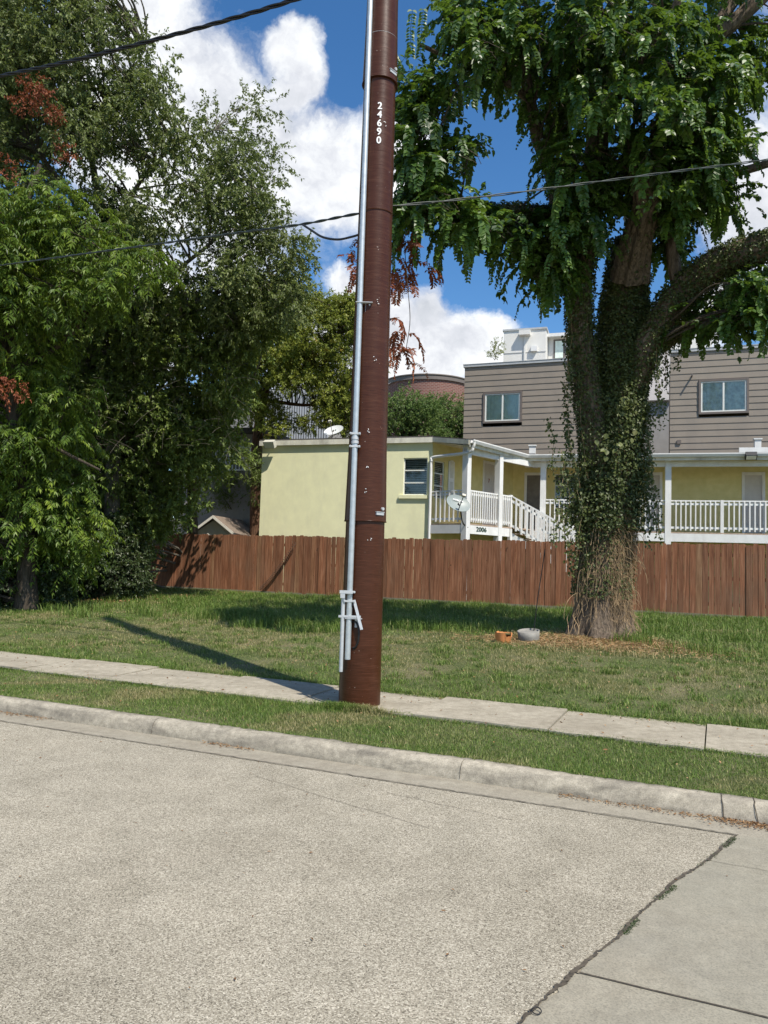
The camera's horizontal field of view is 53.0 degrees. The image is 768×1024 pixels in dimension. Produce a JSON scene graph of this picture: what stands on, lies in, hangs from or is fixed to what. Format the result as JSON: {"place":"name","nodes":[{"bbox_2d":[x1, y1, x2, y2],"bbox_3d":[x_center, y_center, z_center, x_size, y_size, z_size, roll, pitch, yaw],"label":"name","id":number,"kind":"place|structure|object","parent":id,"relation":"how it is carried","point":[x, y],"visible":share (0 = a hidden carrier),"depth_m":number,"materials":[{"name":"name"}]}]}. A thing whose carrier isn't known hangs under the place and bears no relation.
{"place":"outdoors","nodes":[
{"label":"outdoors","id":0,"kind":"place"},
{"bbox_2d":[236,439,262,507],"bbox_3d":[-4.970,-1.471,29.693,1.726,2.605,1.972,2,-4,0],"label":"shrub","id":1,"kind":"object","parent":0,"point":[255,477],"visible":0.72,"depth_m":29.61,"materials":[{"name":"green plant"}]},
{"bbox_2d":[0,721,734,1023],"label":"road","id":2,"kind":"structure","parent":0,"point":[97,895],"depth_m":3.74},
{"bbox_2d":[0,712,767,839],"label":"gutter","id":3,"kind":"object","parent":2,"relation":"on","point":[566,802],"visible":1,"depth_m":5.65,"materials":[{"name":"concrete"}]},
{"bbox_2d":[0,586,767,987],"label":"leaf litter","id":4,"kind":"object","parent":3,"relation":"on","point":[758,824],"visible":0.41,"depth_m":6.50,"materials":[{"name":"brown plant"}]},
{"bbox_2d":[1,720,767,1023],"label":"pavement joints","id":5,"kind":"object","parent":2,"relation":"on","point":[569,974],"visible":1,"depth_m":3.32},
{"bbox_2d":[0,585,767,834],"bbox_3d":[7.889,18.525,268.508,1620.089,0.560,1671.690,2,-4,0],"label":"ground","id":6,"kind":"structure","parent":0,"point":[492,692],"depth_m":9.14,"materials":[{"name":"plant"}]},
{"bbox_2d":[0,1,61,195],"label":"dense tree","id":7,"kind":"object","parent":6,"relation":"on","point":[33,158],"visible":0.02,"depth_m":24.42,"materials":[{"name":"green plant"}]},
{"bbox_2d":[0,462,82,610],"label":"shrub","id":8,"kind":"object","parent":6,"relation":"on","point":[52,576],"visible":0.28,"depth_m":17.05,"materials":[{"name":"green plant"}]},
{"bbox_2d":[0,164,186,610],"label":"pecan tree","id":9,"kind":"object","parent":6,"relation":"on","point":[25,235],"visible":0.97,"depth_m":15.70,"materials":[{"name":"green plant"}]},
{"bbox_2d":[54,501,157,600],"bbox_3d":[-7.723,1.073,20.440,3.632,3.323,3.058,2,-4,0],"label":"shrub","id":10,"kind":"object","parent":6,"relation":"on","point":[123,568],"visible":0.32,"depth_m":19.91,"materials":[{"name":"green plant"}]},
{"bbox_2d":[0,266,275,534],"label":"dense tree","id":11,"kind":"object","parent":6,"relation":"on","point":[250,458],"depth_m":24.84,"materials":[{"name":"green plant"}]},
{"bbox_2d":[21,261,299,591],"bbox_3d":[-7.128,-2.047,22.059,6.969,9.284,9.963,4,-4,-30],"label":"leafy tree","id":12,"kind":"object","parent":6,"relation":"on","point":[164,428],"visible":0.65,"depth_m":20.05,"materials":[{"name":"green plant"}]},
{"bbox_2d":[0,0,322,599],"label":"hackberry tree","id":13,"kind":"object","parent":6,"relation":"on","point":[82,125],"visible":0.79,"depth_m":18.32,"materials":[{"name":"green plant"}]},
{"bbox_2d":[198,464,250,512],"bbox_3d":[-6.333,-1.061,32.730,2.943,2.456,2.248,1,-4,16],"label":"shrub","id":14,"kind":"object","parent":6,"relation":"on","point":[227,495],"visible":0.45,"depth_m":32.29,"materials":[{"name":"green plant"}]},
{"bbox_2d":[198,515,254,585],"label":"garden shed","id":15,"kind":"structure","parent":6,"relation":"on","point":[215,525],"depth_m":29.54,"materials":[{"name":"grey wood"}]},
{"bbox_2d":[173,427,289,534],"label":"grey house","id":16,"kind":"structure","parent":6,"relation":"on","point":[237,512],"depth_m":32.52,"materials":[{"name":"wood"}]},
{"bbox_2d":[231,388,348,438],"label":"ribbed building","id":17,"kind":"structure","parent":6,"relation":"on","point":[300,411],"depth_m":45.76,"materials":[{"name":"grey metal"}]},
{"bbox_2d":[241,273,389,535],"bbox_3d":[-3.412,-3.389,30.805,7.272,12.792,5.623,2,-4,0],"label":"yellowing tree","id":18,"kind":"object","parent":6,"relation":"on","point":[297,365],"visible":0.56,"depth_m":29.80,"materials":[{"name":"green plant"}]},
{"bbox_2d":[338,0,397,706],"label":"utility pole","id":19,"kind":"object","parent":6,"relation":"on","point":[361,597],"visible":0.99,"depth_m":7.80,"materials":[{"name":"wood"}]},
{"bbox_2d":[0,0,300,77],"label":"overhead cable","id":20,"kind":"object","parent":19,"relation":"attached to","point":[178,33],"visible":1,"depth_m":10.14,"materials":[{"name":"black rubber"}]},
{"bbox_2d":[0,213,358,265],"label":"overhead cable","id":21,"kind":"object","parent":19,"relation":"attached to","point":[255,230],"visible":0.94,"depth_m":9.79,"materials":[{"name":"black rubber"}]},
{"bbox_2d":[302,223,357,240],"bbox_3d":[-0.598,-3.097,8.418,0.924,0.374,0.062,-1,-5,41],"label":"drip cable","id":22,"kind":"object","parent":19,"relation":"attached to","point":[328,238],"visible":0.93,"depth_m":8.37,"materials":[{"name":"black rubber"}]},
{"bbox_2d":[393,158,767,206],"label":"overhead cable","id":23,"kind":"object","parent":19,"relation":"attached to","point":[494,195],"visible":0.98,"depth_m":8.93,"materials":[{"name":"black rubber"}]},
{"bbox_2d":[0,534,767,618],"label":"wooden fence","id":24,"kind":"object","parent":6,"relation":"on","point":[676,579],"visible":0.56,"depth_m":22.09,"materials":[{"name":"brown wood"}]},
{"bbox_2d":[258,542,295,589],"bbox_3d":[-3.407,1.715,24.512,1.289,1.560,0.103,0,-4,24],"label":"wire spiral","id":25,"kind":"object","parent":24,"relation":"attached to","point":[276,569],"visible":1,"depth_m":24.49,"materials":[{"name":"grey metal"}]},
{"bbox_2d":[0,667,767,799],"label":"verge grass","id":26,"kind":"structure","parent":6,"relation":"on","point":[345,707],"depth_m":6.69,"materials":[{"name":"green plant"}]},
{"bbox_2d":[0,695,767,824],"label":"kerb","id":27,"kind":"structure","parent":6,"relation":"on","point":[677,799],"depth_m":5.84,"materials":[{"name":"concrete"}]},
{"bbox_2d":[151,721,758,821],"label":"kerb cracks","id":28,"kind":"object","parent":27,"relation":"on","point":[721,795],"visible":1,"depth_m":4.98,"materials":[{"name":"grey concrete"}]},
{"bbox_2d":[387,380,453,436],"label":"round tree","id":29,"kind":"object","parent":6,"relation":"on","point":[405,422],"visible":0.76,"depth_m":41.65,"materials":[{"name":"green plant"}]},
{"bbox_2d":[387,373,464,489],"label":"brick building","id":30,"kind":"structure","parent":6,"relation":"on","point":[435,383],"depth_m":57.57,"materials":[{"name":"brick"}]},
{"bbox_2d":[418,390,463,437],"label":"round tree","id":31,"kind":"object","parent":6,"relation":"on","point":[456,418],"visible":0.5,"depth_m":45.94,"materials":[{"name":"green plant"}]},
{"bbox_2d":[495,631,511,642],"bbox_3d":[2.002,2.103,12.897,0.292,0.202,0.290,2,-4,0],"label":"flowerpot","id":32,"kind":"object","parent":6,"relation":"on","point":[504,637],"visible":0.86,"depth_m":12.80,"materials":[{"name":"orange ceramic"}]},
{"bbox_2d":[259,436,767,604],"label":"yellow house","id":33,"kind":"structure","parent":6,"relation":"on","point":[716,498],"depth_m":26.21,"materials":[{"name":"paint"}]},
{"bbox_2d":[263,440,276,448],"bbox_3d":[-3.963,-2.355,26.778,0.391,0.312,0.336,1,-4,18],"label":"security light","id":34,"kind":"object","parent":33,"relation":"attached to","point":[269,444],"visible":1,"depth_m":26.68,"materials":[{"name":"white plastic"}]},
{"bbox_2d":[324,420,342,437],"bbox_3d":[-1.818,-2.924,27.738,0.636,0.714,0.566,3,-4,-18],"label":"satellite dish","id":35,"kind":"object","parent":33,"relation":"on","point":[332,430],"visible":1,"depth_m":27.80,"materials":[{"name":"white metal"}]},
{"bbox_2d":[398,458,427,498],"bbox_3d":[1.056,-1.100,25.544,0.972,1.357,0.620,1,-4,18],"label":"window","id":36,"kind":"structure","parent":33,"relation":"in","point":[415,469],"depth_m":25.45,"materials":[{"name":"blue glass"}]},
{"bbox_2d":[434,461,443,498],"bbox_3d":[1.614,-1.059,25.601,0.500,1.246,0.555,-2,-5,43],"label":"window","id":37,"kind":"structure","parent":33,"relation":"in","point":[437,473],"depth_m":25.59,"materials":[{"name":"glass"}]},
{"bbox_2d":[447,493,469,525],"bbox_3d":[2.452,-0.022,23.316,0.629,0.956,1.466,0,-4,30],"label":"satellite dish","id":38,"kind":"object","parent":33,"relation":"attached to","point":[461,503],"visible":1,"depth_m":23.02,"materials":[{"name":"white metal"}]},
{"bbox_2d":[482,460,494,525],"bbox_3d":[3.747,-0.603,27.529,0.120,2.409,0.910,-2,-5,43],"label":"door","id":39,"kind":"structure","parent":33,"relation":"in","point":[488,485],"depth_m":27.51,"materials":[{"name":"white paint"}]},
{"bbox_2d":[523,472,539,528],"bbox_3d":[5.531,-0.374,28.395,0.718,2.170,0.120,1,-4,16],"label":"door","id":40,"kind":"structure","parent":33,"relation":"in","point":[531,480],"depth_m":28.43,"materials":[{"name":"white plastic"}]},
{"bbox_2d":[555,474,574,507],"bbox_3d":[6.666,-0.743,28.360,0.732,1.270,0.500,1,-4,16],"label":"window","id":41,"kind":"structure","parent":33,"relation":"in","point":[564,481],"depth_m":28.24,"materials":[{"name":"grey glass"}]},
{"bbox_2d":[646,472,662,531],"bbox_3d":[9.544,-0.324,27.254,0.569,2.170,0.120,1,-4,16],"label":"door","id":42,"kind":"structure","parent":33,"relation":"in","point":[657,477],"depth_m":27.24,"materials":[{"name":"white paint"}]},
{"bbox_2d":[744,452,757,459],"bbox_3d":[11.757,-1.796,24.676,0.340,0.262,0.303,1,-4,16],"label":"security light","id":43,"kind":"object","parent":33,"relation":"attached to","point":[750,455],"visible":1,"depth_m":24.59,"materials":[{"name":"white plastic"}]},
{"bbox_2d":[742,472,764,533],"bbox_3d":[12.646,-0.284,26.373,0.728,2.170,0.120,1,-4,16],"label":"door","id":44,"kind":"structure","parent":33,"relation":"in","point":[753,483],"depth_m":26.38,"materials":[{"name":"white paint"}]},
{"bbox_2d":[463,358,580,453],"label":"taupe building","id":45,"kind":"structure","parent":6,"relation":"on","point":[527,394],"depth_m":30.14,"materials":[{"name":"grey wood"}]},
{"bbox_2d":[485,393,522,423],"bbox_3d":[4.753,-4.112,30.571,1.418,1.116,0.500,0,-4,21],"label":"window","id":46,"kind":"structure","parent":45,"relation":"in","point":[504,406],"depth_m":30.38,"materials":[{"name":"glass"}]},
{"bbox_2d":[517,628,539,642],"bbox_3d":[2.435,2.093,12.983,0.377,0.243,0.380,2,-4,0],"label":"pail","id":47,"kind":"object","parent":6,"relation":"on","point":[528,634],"visible":0.89,"depth_m":12.87,"materials":[{"name":"white plastic"}]},
{"bbox_2d":[533,549,544,630],"bbox_3d":[2.638,1.349,13.079,0.184,1.446,0.033,1,-4,17],"label":"metal rod","id":48,"kind":"object","parent":47,"relation":"in","point":[538,590],"visible":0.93,"depth_m":13.08,"materials":[{"name":"brown metal"}]},
{"bbox_2d":[502,327,568,425],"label":"rooftop tower","id":49,"kind":"structure","parent":6,"relation":"on","point":[534,343],"depth_m":35.32,"materials":[{"name":"white paint"}]},
{"bbox_2d":[486,337,505,359],"bbox_3d":[5.019,-7.402,34.664,0.983,1.142,0.979,0,-4,26],"label":"roof plant","id":50,"kind":"object","parent":49,"relation":"on","point":[495,342],"visible":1,"depth_m":34.67,"materials":[{"name":"green plant"}]},
{"bbox_2d":[553,339,564,358],"bbox_3d":[8.105,-7.507,35.626,0.518,0.979,0.055,1,-4,18],"label":"window","id":51,"kind":"structure","parent":49,"relation":"in","point":[558,350],"depth_m":35.61,"materials":[{"name":"glass"}]},
{"bbox_2d":[337,0,767,639],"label":"old tree","id":52,"kind":"object","parent":6,"relation":"on","point":[597,58],"visible":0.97,"depth_m":12.35,"materials":[{"name":"green plant"}]},
{"bbox_2d":[431,630,758,662],"bbox_3d":[3.478,2.158,12.846,6.907,0.226,3.180,0,-4,27],"label":"straw","id":53,"kind":"object","parent":6,"relation":"on","point":[615,643],"visible":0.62,"depth_m":12.53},
{"bbox_2d":[642,348,671,531],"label":"white building","id":54,"kind":"structure","parent":6,"relation":"on","point":[660,440],"depth_m":36.39,"materials":[{"name":"white paint"}]},
{"bbox_2d":[675,336,711,348],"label":"rooftop tower","id":55,"kind":"structure","parent":6,"relation":"on","point":[694,344],"depth_m":38.32,"materials":[{"name":"white paint"}]},
{"bbox_2d":[669,344,767,533],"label":"taupe building","id":56,"kind":"structure","parent":6,"relation":"on","point":[718,402],"depth_m":27.79,"materials":[{"name":"grey wood"}]},
{"bbox_2d":[701,380,746,414],"bbox_3d":[12.298,-4.149,27.928,1.525,1.143,0.500,0,-4,20],"label":"window","id":57,"kind":"structure","parent":56,"relation":"in","point":[731,395],"depth_m":27.73,"materials":[{"name":"white glass"}]},
{"bbox_2d":[0,651,767,757],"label":"sidewalk","id":58,"kind":"structure","parent":0,"point":[537,718],"depth_m":7.60,"materials":[{"name":"concrete"}]},
{"bbox_2d":[0,0,767,549],"label":"sky","id":59,"kind":"structure","parent":0,"point":[313,50],"materials":[{"name":"blue"}]},
{"bbox_2d":[522,835,767,1023],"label":"concrete apron","id":60,"kind":"object","parent":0,"point":[700,933],"visible":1,"depth_m":3.15,"materials":[{"name":"grey concrete"}]},
{"bbox_2d":[531,1006,541,1014],"bbox_3d":[0.544,1.780,2.749,0.038,0.012,0.034,2,-4,0],"label":"steel ring","id":61,"kind":"object","parent":60,"relation":"on","point":[536,1007],"visible":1,"depth_m":2.75,"materials":[{"name":"grey metal"}]},
{"bbox_2d":[620,836,736,934],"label":"weeds","id":62,"kind":"object","parent":60,"relation":"on","point":[633,923],"visible":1,"depth_m":3.79,"materials":[{"name":"green plant"}]}
]}

